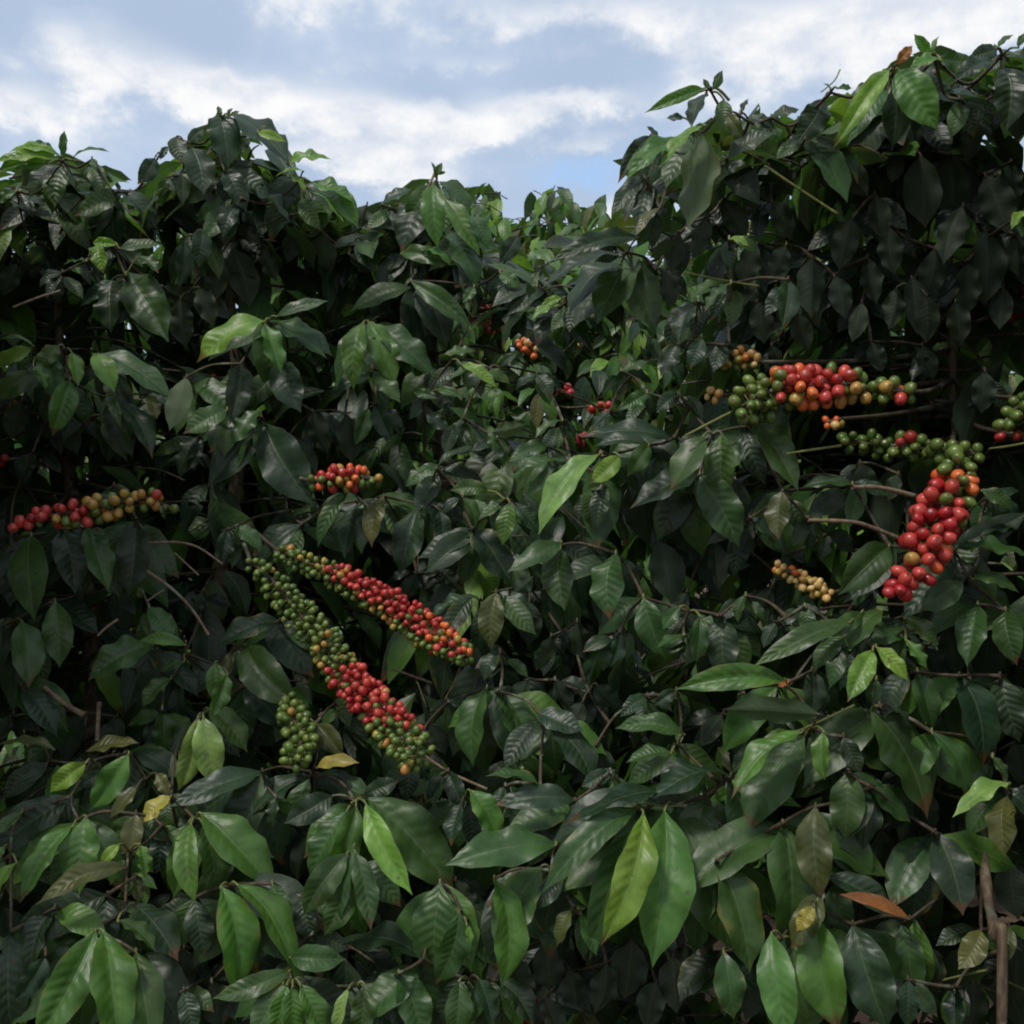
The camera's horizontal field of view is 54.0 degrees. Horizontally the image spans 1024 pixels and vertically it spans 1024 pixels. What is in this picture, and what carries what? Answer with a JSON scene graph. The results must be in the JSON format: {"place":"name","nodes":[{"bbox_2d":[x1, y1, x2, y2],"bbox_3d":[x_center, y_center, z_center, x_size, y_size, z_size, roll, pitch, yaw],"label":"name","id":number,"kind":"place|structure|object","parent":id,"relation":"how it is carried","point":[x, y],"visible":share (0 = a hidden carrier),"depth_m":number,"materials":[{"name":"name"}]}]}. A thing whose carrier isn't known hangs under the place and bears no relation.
{"place":"outdoors","nodes":[
{"label":"outdoors","id":0,"kind":"place"},
{"bbox_2d":[0,0,1023,418],"label":"sky","id":1,"kind":"structure","parent":0,"point":[519,98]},
{"bbox_2d":[13,449,1023,1023],"bbox_3d":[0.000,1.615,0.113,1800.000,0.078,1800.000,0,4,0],"label":"ground","id":2,"kind":"structure","parent":0,"point":[861,1015],"depth_m":3.39,"materials":[{"name":"soil"}]},
{"bbox_2d":[0,232,180,800],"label":"coffee tree","id":3,"kind":"object","parent":2,"relation":"on","point":[5,758],"depth_m":3.66,"materials":[{"name":"green plant"}]},
{"bbox_2d":[0,130,377,1023],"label":"coffee tree","id":4,"kind":"object","parent":2,"relation":"on","point":[72,950],"visible":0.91,"depth_m":1.56,"materials":[{"name":"green plant"}]},
{"bbox_2d":[4,228,453,797],"bbox_3d":[-1.006,0.030,3.835,1.967,2.705,1.767,0,4,0],"label":"coffee tree","id":5,"kind":"object","parent":2,"relation":"on","point":[158,254],"visible":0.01,"depth_m":3.32,"materials":[{"name":"green plant"}]},
{"bbox_2d":[0,106,546,1023],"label":"coffee tree","id":6,"kind":"object","parent":2,"relation":"on","point":[260,898],"visible":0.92,"depth_m":1.58,"materials":[{"name":"green plant"}]},
{"bbox_2d":[203,159,779,1023],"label":"coffee tree","id":7,"kind":"object","parent":2,"relation":"on","point":[435,271],"visible":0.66,"depth_m":1.67,"materials":[{"name":"green plant"}]},
{"bbox_2d":[363,183,771,795],"bbox_3d":[0.125,0.037,3.778,1.600,2.700,1.785,2,4,24],"label":"coffee tree","id":8,"kind":"object","parent":2,"relation":"on","point":[587,373],"visible":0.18,"depth_m":3.35,"materials":[{"name":"green plant"}]},
{"bbox_2d":[445,33,1023,1023],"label":"coffee tree","id":9,"kind":"object","parent":2,"relation":"on","point":[891,839],"visible":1,"depth_m":1.30,"materials":[{"name":"green plant"}]},
{"bbox_2d":[603,221,1023,871],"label":"coffee tree","id":10,"kind":"object","parent":2,"relation":"on","point":[799,599],"visible":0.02,"depth_m":3.46,"materials":[{"name":"green plant"}]},
{"bbox_2d":[836,370,1023,855],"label":"coffee tree","id":11,"kind":"object","parent":2,"relation":"on","point":[1010,561],"depth_m":3.27,"materials":[{"name":"green plant"}]}
]}

